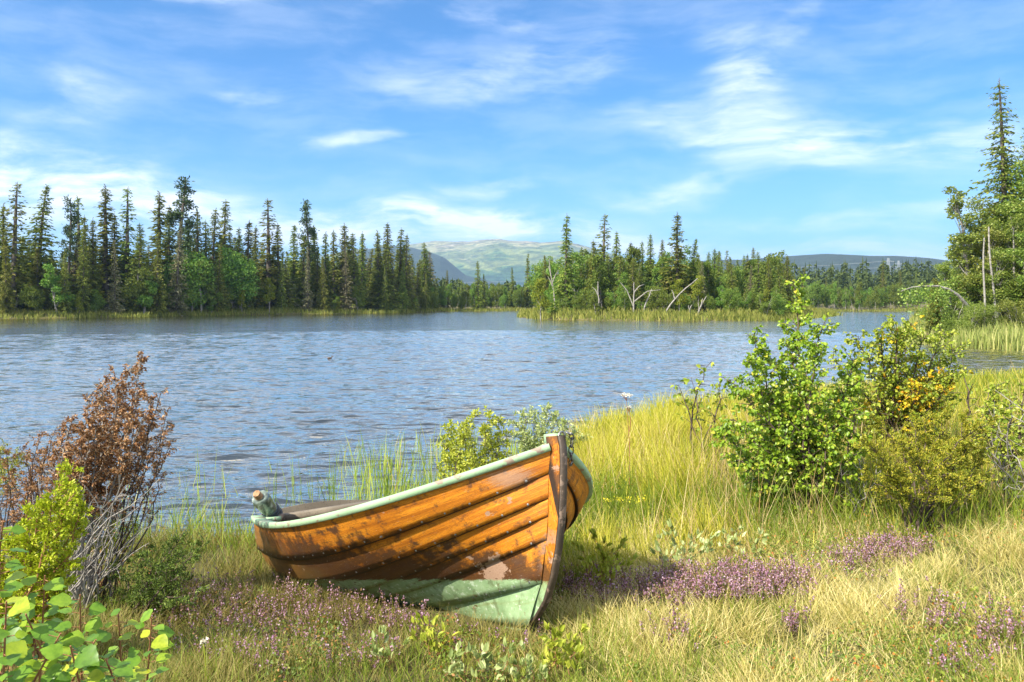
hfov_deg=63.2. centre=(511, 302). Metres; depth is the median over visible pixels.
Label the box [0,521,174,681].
birch shoots
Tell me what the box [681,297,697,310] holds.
birch tree
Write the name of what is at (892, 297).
birch tree
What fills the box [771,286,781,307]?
birch tree
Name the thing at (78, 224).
spruce tree
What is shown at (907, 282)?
birch tree
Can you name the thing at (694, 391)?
birch sapling
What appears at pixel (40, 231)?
spruce tree
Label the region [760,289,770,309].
birch tree
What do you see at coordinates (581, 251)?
birch tree
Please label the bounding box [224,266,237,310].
spruce tree
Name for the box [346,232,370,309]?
spruce tree
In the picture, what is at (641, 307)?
birch tree
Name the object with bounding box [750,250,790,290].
birch tree
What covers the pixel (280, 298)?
spruce tree
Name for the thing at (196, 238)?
spruce tree
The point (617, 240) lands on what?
spruce tree
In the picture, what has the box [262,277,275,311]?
birch tree
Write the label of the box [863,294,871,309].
birch tree
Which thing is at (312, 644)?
ground cover
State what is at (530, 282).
birch tree
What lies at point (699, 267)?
spruce tree
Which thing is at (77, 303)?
birch tree
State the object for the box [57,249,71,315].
spruce tree
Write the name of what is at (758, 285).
spruce tree
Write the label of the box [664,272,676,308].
birch tree
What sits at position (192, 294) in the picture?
birch tree
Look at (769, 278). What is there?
spruce tree
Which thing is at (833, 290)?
birch tree
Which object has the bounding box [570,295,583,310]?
birch tree
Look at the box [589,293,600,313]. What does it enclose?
birch tree
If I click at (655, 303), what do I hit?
birch tree
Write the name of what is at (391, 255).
spruce tree
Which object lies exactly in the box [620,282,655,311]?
dead tree
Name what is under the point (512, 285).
spruce tree
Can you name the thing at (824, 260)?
forested hill
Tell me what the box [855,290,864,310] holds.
birch tree
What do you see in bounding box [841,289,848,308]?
birch tree
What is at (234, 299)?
birch tree
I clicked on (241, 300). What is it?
birch tree
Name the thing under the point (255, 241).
spruce tree
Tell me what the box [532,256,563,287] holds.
birch tree
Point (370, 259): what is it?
spruce tree
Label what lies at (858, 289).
birch tree
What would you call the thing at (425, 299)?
spruce tree
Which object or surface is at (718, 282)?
birch tree
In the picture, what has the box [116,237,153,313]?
spruce tree
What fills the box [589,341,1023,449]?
bank grass
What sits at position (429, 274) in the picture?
spruce tree
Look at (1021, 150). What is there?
spruce tree
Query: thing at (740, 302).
birch tree
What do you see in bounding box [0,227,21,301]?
spruce tree
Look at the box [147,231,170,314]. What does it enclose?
spruce tree
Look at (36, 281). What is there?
spruce tree
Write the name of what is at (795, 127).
sky
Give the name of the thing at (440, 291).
birch tree
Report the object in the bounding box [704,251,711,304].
spruce tree
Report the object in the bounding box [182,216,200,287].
spruce tree
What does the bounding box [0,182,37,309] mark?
spruce tree
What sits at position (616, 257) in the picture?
birch tree
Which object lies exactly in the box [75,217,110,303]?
spruce tree
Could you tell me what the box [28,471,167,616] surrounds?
silver branches
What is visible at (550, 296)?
birch tree
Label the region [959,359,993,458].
birch sapling
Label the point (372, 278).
spruce tree
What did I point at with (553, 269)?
birch tree
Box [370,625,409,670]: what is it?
willow shoots
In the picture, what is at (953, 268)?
birch tree
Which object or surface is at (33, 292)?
birch tree
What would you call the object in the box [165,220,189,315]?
spruce tree
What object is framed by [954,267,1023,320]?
birch tree
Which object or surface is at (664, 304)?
birch tree
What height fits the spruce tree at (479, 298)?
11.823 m
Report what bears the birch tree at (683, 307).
on the ground at (540, 626)
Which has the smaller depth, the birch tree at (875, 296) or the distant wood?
the birch tree at (875, 296)
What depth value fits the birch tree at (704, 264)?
111.22 m
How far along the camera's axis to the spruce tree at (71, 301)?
119.26 m
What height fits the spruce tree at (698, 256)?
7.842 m
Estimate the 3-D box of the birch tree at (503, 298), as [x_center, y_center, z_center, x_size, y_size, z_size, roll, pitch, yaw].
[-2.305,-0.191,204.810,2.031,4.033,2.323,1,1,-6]
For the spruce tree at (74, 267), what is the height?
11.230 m
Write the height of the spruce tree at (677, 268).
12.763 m
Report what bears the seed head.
on the ground at (540, 626)
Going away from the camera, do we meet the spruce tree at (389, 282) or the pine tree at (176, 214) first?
the pine tree at (176, 214)
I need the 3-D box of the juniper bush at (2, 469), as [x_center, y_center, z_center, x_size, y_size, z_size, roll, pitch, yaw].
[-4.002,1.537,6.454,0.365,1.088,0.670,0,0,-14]
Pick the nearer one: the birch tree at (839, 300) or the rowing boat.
the rowing boat
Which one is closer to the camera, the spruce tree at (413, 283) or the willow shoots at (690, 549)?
the willow shoots at (690, 549)
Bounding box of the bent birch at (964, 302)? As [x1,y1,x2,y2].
[897,280,969,333]
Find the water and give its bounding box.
[0,311,1023,557]
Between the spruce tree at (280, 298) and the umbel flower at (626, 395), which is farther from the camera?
the spruce tree at (280, 298)
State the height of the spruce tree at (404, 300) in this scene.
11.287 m
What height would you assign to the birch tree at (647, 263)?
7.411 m
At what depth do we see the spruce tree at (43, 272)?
112.78 m
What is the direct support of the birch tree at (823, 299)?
on the ground at (540, 626)
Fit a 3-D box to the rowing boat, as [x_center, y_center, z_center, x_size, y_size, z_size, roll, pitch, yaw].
[-0.541,1.455,5.242,1.771,1.105,3.141,6,-14,-30]
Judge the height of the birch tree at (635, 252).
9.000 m
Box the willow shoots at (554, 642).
[539,621,589,680]
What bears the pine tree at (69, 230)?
on the ground at (540, 626)
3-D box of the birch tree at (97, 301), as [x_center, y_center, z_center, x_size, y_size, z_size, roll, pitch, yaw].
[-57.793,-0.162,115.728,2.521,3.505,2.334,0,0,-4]
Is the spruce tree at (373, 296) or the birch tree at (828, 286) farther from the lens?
the birch tree at (828, 286)
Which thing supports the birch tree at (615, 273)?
on the ground at (540, 626)
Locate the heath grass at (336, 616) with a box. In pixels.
[0,517,595,681]
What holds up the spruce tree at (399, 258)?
on the ground at (540, 626)
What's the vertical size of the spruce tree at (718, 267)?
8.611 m
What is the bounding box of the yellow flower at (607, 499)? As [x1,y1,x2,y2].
[603,496,648,515]
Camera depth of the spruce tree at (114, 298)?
116.97 m
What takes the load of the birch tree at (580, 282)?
on the ground at (540, 626)
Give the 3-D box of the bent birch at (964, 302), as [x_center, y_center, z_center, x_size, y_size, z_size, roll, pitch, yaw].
[21.073,0.622,41.415,4.388,3.443,0.874,0,0,-10]
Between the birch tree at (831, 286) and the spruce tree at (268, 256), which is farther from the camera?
the birch tree at (831, 286)
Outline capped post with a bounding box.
[252,490,282,516]
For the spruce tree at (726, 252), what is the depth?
130.18 m
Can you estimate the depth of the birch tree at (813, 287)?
195.57 m
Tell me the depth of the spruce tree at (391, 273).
167.21 m
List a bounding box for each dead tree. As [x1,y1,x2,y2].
[548,261,557,304]
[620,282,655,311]
[666,278,697,311]
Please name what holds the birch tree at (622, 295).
on the ground at (540, 626)
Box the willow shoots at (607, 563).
[570,528,640,594]
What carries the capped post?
on the rowing boat
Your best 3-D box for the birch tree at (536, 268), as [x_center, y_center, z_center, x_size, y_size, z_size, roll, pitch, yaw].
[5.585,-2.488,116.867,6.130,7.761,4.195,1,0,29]
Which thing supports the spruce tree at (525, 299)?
on the ground at (540, 626)
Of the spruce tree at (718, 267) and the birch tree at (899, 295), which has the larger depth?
the birch tree at (899, 295)
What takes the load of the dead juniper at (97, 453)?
on the ground at (540, 626)
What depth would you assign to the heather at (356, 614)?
4.38 m
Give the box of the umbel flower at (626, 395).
[620,393,631,486]
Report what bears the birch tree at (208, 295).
on the ground at (540, 626)
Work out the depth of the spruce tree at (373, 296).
162.44 m
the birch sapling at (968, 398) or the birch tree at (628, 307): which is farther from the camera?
the birch tree at (628, 307)
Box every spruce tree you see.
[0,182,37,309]
[0,202,18,300]
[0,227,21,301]
[0,239,16,315]
[17,184,77,310]
[18,236,29,310]
[25,248,52,310]
[39,258,54,309]
[57,195,96,291]
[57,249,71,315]
[57,261,74,309]
[66,234,80,307]
[71,215,104,310]
[73,229,91,313]
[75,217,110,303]
[77,184,125,309]
[89,266,104,310]
[99,212,123,308]
[103,242,125,313]
[111,186,138,309]
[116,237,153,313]
[123,222,152,305]
[146,191,169,298]
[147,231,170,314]
[150,251,154,275]
[153,208,189,308]
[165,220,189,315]
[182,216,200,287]
[189,208,203,305]
[193,220,215,307]
[198,275,214,309]
[203,243,231,313]
[206,208,221,282]
[211,199,236,306]
[222,233,244,304]
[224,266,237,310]
[234,229,250,308]
[240,220,265,309]
[250,225,262,275]
[252,248,264,304]
[255,198,281,308]
[263,223,299,307]
[273,253,300,307]
[275,257,287,310]
[284,225,304,308]
[284,251,290,275]
[287,233,317,308]
[300,246,314,311]
[305,242,315,292]
[309,250,329,308]
[310,227,320,305]
[312,231,341,305]
[315,257,330,313]
[316,230,354,309]
[331,223,363,308]
[335,254,348,306]
[337,246,355,310]
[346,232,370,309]
[347,239,355,268]
[352,265,366,310]
[355,231,369,306]
[358,238,369,284]
[363,249,373,309]
[363,258,370,305]
[365,243,394,309]
[365,260,376,307]
[366,230,388,310]
[369,242,403,311]
[379,266,389,311]
[381,222,399,304]
[382,242,398,305]
[391,265,401,307]
[393,230,415,308]
[395,257,411,310]
[397,235,419,309]
[407,254,420,307]
[410,256,416,289]
[414,260,429,307]
[414,263,424,307]
[420,243,440,307]
[420,251,439,307]
[421,274,429,311]
[427,252,442,306]
[443,271,451,308]
[459,281,463,307]
[468,261,484,308]
[481,273,488,308]
[506,268,514,307]
[519,254,533,307]
[537,255,549,308]
[547,213,582,314]
[578,266,584,304]
[582,261,589,307]
[584,240,605,310]
[595,214,614,271]
[599,256,617,310]
[611,233,621,261]
[613,256,627,309]
[621,256,633,306]
[625,258,638,309]
[634,262,645,308]
[637,242,646,280]
[643,233,655,307]
[653,213,693,310]
[658,239,666,269]
[678,239,698,310]
[694,259,705,310]
[694,261,709,311]
[695,253,706,295]
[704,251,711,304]
[711,249,717,275]
[714,251,722,310]
[721,257,741,311]
[723,251,728,269]
[740,254,751,298]
[741,255,746,278]
[742,265,753,311]
[747,252,765,310]
[750,247,755,259]
[760,257,774,310]
[766,254,778,295]
[769,265,791,313]
[780,263,785,291]
[781,255,798,314]
[879,262,887,306]
[898,270,902,305]
[922,278,949,334]
[965,80,1023,293]
[1015,128,1023,202]
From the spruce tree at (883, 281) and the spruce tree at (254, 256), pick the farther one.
the spruce tree at (883, 281)
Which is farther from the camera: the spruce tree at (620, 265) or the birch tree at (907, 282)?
the birch tree at (907, 282)
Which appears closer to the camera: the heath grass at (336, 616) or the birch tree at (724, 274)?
the heath grass at (336, 616)
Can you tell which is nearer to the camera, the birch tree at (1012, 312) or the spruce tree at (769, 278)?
the birch tree at (1012, 312)
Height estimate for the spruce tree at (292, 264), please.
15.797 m
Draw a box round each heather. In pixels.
[152,567,550,681]
[554,523,1023,681]
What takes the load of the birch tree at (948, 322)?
on the ground at (540, 626)
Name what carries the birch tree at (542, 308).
on the ground at (540, 626)
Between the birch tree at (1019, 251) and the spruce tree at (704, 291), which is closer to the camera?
the birch tree at (1019, 251)
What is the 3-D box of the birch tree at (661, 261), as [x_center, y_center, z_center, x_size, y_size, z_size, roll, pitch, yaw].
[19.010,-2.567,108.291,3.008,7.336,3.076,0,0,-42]
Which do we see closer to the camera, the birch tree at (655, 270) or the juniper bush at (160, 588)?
the juniper bush at (160, 588)
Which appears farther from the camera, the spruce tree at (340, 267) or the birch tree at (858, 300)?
the birch tree at (858, 300)
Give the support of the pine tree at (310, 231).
on the ground at (540, 626)
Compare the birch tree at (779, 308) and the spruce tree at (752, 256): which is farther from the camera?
the spruce tree at (752, 256)
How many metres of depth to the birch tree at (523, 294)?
208.33 m
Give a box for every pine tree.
[56,195,81,304]
[156,175,203,280]
[298,199,319,287]
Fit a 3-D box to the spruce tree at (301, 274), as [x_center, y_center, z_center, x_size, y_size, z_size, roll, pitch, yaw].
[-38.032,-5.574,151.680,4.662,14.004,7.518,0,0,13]
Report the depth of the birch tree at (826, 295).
201.91 m
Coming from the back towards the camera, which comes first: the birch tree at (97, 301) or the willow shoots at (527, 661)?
the birch tree at (97, 301)
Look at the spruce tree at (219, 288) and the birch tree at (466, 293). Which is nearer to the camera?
the spruce tree at (219, 288)
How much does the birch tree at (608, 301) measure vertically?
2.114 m
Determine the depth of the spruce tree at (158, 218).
130.86 m
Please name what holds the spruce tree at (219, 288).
on the ground at (540, 626)
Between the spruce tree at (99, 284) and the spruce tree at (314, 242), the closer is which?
the spruce tree at (99, 284)
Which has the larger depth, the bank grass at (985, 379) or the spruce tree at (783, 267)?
the spruce tree at (783, 267)
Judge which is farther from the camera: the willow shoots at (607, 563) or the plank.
the plank
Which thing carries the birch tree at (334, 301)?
on the ground at (540, 626)
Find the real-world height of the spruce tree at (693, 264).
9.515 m
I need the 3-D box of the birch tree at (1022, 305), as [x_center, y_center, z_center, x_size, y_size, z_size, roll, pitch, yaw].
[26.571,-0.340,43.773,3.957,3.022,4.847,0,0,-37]
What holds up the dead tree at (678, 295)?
on the ground at (540, 626)
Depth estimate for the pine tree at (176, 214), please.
129.84 m
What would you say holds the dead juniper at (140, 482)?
on the ground at (540, 626)
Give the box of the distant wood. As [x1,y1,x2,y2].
[10,257,957,306]
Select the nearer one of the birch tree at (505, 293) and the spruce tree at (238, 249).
the spruce tree at (238, 249)
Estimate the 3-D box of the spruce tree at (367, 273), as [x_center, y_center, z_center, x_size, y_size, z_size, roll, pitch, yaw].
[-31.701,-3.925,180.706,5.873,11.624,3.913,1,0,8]
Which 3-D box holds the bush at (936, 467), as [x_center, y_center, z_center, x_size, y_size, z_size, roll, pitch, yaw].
[2.914,1.157,5.729,1.374,0.929,0.809,0,0,0]
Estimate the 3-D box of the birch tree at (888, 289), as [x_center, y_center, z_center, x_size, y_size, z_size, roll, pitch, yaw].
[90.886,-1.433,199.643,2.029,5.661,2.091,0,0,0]
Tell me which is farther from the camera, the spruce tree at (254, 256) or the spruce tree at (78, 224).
the spruce tree at (254, 256)
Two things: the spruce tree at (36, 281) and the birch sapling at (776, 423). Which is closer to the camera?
the birch sapling at (776, 423)
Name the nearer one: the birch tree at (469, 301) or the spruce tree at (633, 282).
the spruce tree at (633, 282)
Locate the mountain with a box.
[286,239,618,286]
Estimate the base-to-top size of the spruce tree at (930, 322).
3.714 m
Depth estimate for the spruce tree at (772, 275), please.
112.37 m
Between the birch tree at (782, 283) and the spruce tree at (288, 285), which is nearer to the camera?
the birch tree at (782, 283)
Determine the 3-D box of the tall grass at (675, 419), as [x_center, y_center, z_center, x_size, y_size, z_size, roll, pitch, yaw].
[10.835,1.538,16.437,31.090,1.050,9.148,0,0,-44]
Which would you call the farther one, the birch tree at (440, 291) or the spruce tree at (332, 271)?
the birch tree at (440, 291)
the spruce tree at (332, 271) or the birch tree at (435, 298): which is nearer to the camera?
the spruce tree at (332, 271)
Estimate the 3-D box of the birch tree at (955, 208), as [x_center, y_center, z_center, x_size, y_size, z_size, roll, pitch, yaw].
[24.854,-2.304,45.746,2.303,8.235,2.068,0,0,21]
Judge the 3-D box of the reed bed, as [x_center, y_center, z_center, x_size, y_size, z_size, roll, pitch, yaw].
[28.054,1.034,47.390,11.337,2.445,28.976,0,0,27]
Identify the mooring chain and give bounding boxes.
[565,431,574,465]
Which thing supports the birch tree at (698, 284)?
on the ground at (540, 626)
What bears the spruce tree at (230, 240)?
on the ground at (540, 626)
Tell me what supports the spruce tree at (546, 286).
on the ground at (540, 626)
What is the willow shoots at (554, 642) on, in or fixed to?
on the ground at (540, 626)
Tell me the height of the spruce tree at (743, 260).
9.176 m
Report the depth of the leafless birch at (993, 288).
42.97 m
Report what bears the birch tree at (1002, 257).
on the ground at (540, 626)
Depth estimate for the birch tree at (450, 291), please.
191.91 m
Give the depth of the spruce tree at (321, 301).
148.10 m
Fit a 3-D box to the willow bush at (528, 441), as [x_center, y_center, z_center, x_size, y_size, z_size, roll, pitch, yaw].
[0.371,1.542,9.233,0.892,0.942,0.790,0,0,-40]
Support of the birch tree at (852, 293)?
on the ground at (540, 626)
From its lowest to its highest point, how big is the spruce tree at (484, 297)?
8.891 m
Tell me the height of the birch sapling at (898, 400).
1.402 m
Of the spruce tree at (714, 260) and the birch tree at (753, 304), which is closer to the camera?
the birch tree at (753, 304)
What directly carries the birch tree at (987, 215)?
on the ground at (540, 626)
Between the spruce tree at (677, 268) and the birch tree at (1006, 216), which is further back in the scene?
the spruce tree at (677, 268)
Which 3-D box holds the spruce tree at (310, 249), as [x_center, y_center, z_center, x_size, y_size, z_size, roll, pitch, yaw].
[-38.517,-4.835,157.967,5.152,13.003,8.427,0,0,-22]
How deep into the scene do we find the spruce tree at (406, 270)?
168.73 m
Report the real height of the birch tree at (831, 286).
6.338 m
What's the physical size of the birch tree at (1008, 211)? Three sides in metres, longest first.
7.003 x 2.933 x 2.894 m
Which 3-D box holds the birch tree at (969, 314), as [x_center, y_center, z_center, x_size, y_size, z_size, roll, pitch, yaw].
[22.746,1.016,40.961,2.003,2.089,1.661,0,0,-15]
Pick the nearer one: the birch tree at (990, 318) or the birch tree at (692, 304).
the birch tree at (990, 318)
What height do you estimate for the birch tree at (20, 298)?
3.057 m
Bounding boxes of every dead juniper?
[0,425,64,560]
[40,350,159,606]
[90,387,180,602]
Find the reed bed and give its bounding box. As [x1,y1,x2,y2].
[890,310,1023,350]
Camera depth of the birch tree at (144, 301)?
120.31 m
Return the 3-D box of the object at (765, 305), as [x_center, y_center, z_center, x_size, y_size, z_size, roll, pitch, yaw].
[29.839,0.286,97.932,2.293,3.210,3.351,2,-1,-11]
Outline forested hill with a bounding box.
[671,254,955,281]
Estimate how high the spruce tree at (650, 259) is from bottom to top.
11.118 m
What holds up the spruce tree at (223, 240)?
on the ground at (540, 626)
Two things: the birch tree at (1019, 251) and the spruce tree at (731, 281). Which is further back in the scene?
the spruce tree at (731, 281)
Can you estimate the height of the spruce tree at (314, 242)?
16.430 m
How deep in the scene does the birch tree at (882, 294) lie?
194.56 m
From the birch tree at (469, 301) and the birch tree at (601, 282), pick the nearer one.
the birch tree at (601, 282)
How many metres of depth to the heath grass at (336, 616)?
4.25 m
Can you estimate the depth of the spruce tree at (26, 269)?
114.94 m
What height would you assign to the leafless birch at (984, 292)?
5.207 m
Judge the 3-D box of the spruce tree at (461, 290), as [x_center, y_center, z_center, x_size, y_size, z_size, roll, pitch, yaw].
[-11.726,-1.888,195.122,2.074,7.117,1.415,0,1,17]
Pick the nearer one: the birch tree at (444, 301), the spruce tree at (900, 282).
the birch tree at (444, 301)
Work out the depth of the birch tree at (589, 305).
100.92 m
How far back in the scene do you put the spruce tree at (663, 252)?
120.23 m
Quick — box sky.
[0,0,1023,268]
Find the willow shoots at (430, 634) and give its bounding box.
[409,611,461,663]
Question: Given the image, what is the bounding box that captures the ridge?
[318,246,501,288]
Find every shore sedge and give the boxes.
[0,305,947,322]
[6,433,579,555]
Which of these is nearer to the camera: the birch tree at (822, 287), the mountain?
the birch tree at (822, 287)
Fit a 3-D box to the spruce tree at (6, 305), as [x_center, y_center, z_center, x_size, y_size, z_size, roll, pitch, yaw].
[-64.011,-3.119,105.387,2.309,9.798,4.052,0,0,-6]
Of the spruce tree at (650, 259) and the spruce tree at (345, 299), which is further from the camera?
the spruce tree at (345, 299)
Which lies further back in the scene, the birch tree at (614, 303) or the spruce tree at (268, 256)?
the spruce tree at (268, 256)
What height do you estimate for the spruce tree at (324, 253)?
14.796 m
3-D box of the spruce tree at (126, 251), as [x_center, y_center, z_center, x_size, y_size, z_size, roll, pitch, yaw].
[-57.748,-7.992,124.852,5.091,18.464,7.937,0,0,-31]
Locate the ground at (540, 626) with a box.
[0,302,1023,681]
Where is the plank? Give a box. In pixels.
[276,499,376,521]
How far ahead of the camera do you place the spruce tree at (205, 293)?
133.88 m
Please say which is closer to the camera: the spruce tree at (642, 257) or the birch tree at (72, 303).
the birch tree at (72, 303)
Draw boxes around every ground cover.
[47,528,555,681]
[427,465,1023,681]
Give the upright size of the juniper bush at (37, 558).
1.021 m
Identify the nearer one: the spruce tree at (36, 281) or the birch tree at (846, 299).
the spruce tree at (36, 281)
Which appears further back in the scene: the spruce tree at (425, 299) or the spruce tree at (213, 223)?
the spruce tree at (425, 299)
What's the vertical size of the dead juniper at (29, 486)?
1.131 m
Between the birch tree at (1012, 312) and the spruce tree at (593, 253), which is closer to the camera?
the birch tree at (1012, 312)
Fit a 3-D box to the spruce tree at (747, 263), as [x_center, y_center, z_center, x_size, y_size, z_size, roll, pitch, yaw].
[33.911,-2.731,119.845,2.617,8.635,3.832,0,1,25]
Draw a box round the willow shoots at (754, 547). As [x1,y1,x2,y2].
[718,526,768,559]
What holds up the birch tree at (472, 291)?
on the ground at (540, 626)
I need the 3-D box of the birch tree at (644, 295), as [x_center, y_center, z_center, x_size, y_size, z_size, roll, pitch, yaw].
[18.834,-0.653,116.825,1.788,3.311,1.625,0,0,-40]
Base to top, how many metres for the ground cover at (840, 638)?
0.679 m
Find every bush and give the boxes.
[0,437,29,542]
[0,458,93,671]
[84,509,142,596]
[95,530,212,618]
[435,405,516,479]
[506,401,593,455]
[831,419,888,520]
[850,400,1001,538]
[986,390,1023,504]
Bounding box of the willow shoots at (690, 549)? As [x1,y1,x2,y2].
[649,518,720,568]
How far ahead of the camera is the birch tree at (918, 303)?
189.99 m
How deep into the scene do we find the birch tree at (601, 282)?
106.75 m
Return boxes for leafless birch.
[982,238,985,317]
[988,227,995,317]
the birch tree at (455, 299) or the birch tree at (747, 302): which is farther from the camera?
the birch tree at (455, 299)
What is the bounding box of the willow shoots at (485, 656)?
[443,640,503,681]
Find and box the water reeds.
[109,408,531,526]
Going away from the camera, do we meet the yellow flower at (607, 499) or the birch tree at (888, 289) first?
the yellow flower at (607, 499)
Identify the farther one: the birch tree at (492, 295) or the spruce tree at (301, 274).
the birch tree at (492, 295)
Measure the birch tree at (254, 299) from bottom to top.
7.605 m
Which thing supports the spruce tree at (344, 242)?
on the ground at (540, 626)
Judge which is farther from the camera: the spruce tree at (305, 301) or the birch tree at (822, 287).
the birch tree at (822, 287)
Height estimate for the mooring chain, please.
0.188 m
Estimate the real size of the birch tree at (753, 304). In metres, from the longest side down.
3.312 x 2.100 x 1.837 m
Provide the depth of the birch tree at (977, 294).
45.14 m
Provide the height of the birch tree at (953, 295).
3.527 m
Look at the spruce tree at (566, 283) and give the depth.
102.73 m
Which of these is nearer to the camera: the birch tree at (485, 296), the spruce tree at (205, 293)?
the spruce tree at (205, 293)
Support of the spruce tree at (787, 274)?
on the ground at (540, 626)
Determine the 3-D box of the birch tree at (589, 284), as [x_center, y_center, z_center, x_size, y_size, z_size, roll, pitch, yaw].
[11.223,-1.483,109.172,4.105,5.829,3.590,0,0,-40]
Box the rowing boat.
[251,431,592,631]
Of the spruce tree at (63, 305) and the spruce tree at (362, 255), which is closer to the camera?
the spruce tree at (63, 305)
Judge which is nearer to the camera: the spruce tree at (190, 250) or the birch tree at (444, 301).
the spruce tree at (190, 250)
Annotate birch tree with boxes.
[8,291,24,313]
[18,284,45,309]
[39,262,74,314]
[68,295,83,311]
[74,297,83,310]
[89,289,106,310]
[119,266,153,311]
[133,273,160,314]
[162,248,215,311]
[162,279,175,310]
[170,272,197,310]
[187,259,214,312]
[210,245,260,308]
[220,268,247,306]
[237,289,245,309]
[241,274,265,306]
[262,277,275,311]
[325,295,339,308]
[350,285,364,312]
[428,291,438,308]
[437,286,447,305]
[440,284,450,308]
[446,283,453,303]
[449,293,457,307]
[451,290,459,308]
[457,293,465,308]
[462,285,470,308]
[466,292,471,307]
[470,283,477,309]
[478,280,493,307]
[479,287,489,304]
[489,287,495,307]
[490,283,504,306]
[499,293,506,307]
[503,287,508,308]
[511,288,521,306]
[517,286,524,307]
[524,264,546,300]
[530,278,551,319]
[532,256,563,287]
[532,260,571,287]
[533,296,546,311]
[544,263,570,303]
[545,294,558,308]
[558,296,568,310]
[563,251,585,298]
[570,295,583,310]
[573,252,592,287]
[578,247,591,277]
[579,286,597,308]
[583,269,611,307]
[586,251,632,285]
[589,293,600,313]
[590,254,610,307]
[604,291,629,310]
[604,296,612,309]
[610,263,631,291]
[616,272,626,309]
[617,285,630,307]
[623,297,632,310]
[626,246,643,288]
[628,265,665,287]
[635,301,647,309]
[641,287,650,307]
[643,255,667,295]
[643,261,654,307]
[645,286,669,308]
[652,267,663,300]
[656,291,674,310]
[664,244,692,276]
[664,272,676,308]
[669,297,678,309]
[670,279,687,309]
[680,293,689,309]
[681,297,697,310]
[690,275,705,309]
[697,262,710,296]
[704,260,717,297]
[705,294,715,310]
[713,276,726,311]
[715,285,726,307]
[720,270,729,288]
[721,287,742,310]
[722,265,747,293]
[735,291,751,310]
[742,258,757,296]
[742,294,751,309]
[743,288,758,309]
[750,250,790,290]
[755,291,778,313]
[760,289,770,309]
[765,273,790,307]
[768,292,786,316]
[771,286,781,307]
[802,281,824,306]
[806,280,822,306]
[814,285,821,305]
[821,281,836,307]
[821,286,825,305]
[823,284,830,308]
[828,284,832,308]
[830,284,837,309]
[834,288,842,308]
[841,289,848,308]
[841,290,850,309]
[843,286,856,308]
[849,286,854,303]
[855,282,863,309]
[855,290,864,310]
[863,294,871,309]
[864,289,874,309]
[868,285,880,309]
[878,287,886,309]
[886,284,899,307]
[887,285,892,303]
[892,281,909,305]
[896,284,907,307]
[914,288,926,306]
[917,275,988,326]
[919,309,926,326]
[927,260,957,312]
[929,296,973,335]
[941,185,986,316]
[943,273,1020,322]
[945,242,987,311]
[950,194,1011,312]
[951,302,996,333]
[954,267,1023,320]
[961,269,1023,312]
[966,224,1009,304]
[967,303,1004,329]
[974,247,1018,319]
[977,155,1023,253]
[978,213,1023,297]
[979,197,1023,271]
[993,299,1023,330]
[994,201,1023,274]
[1002,232,1023,312]
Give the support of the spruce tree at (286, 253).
on the ground at (540, 626)
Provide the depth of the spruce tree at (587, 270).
112.35 m
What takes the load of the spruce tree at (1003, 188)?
on the ground at (540, 626)
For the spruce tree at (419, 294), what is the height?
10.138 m
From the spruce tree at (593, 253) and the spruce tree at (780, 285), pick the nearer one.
the spruce tree at (780, 285)
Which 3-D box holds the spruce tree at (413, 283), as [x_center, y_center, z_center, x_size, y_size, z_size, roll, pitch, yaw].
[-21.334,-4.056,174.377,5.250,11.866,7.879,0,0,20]
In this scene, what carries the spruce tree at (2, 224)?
on the ground at (540, 626)
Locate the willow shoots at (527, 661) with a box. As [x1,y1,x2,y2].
[491,637,548,681]
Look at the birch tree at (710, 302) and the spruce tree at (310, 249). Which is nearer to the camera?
the birch tree at (710, 302)
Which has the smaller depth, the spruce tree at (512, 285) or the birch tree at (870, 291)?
the birch tree at (870, 291)
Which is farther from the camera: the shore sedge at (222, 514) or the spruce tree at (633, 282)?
the spruce tree at (633, 282)
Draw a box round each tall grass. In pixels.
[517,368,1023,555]
[546,372,1023,579]
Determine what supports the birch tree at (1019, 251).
on the ground at (540, 626)
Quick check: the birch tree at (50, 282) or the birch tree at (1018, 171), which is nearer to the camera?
the birch tree at (1018, 171)
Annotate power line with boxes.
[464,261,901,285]
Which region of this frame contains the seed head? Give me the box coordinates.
[200,637,207,678]
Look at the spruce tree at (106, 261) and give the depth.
122.76 m
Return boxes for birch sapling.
[670,361,728,459]
[708,273,872,518]
[821,314,973,456]
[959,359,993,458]
[969,378,1023,496]
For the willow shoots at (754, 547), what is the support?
on the ground at (540, 626)
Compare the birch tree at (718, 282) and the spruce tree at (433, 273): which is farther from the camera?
the spruce tree at (433, 273)

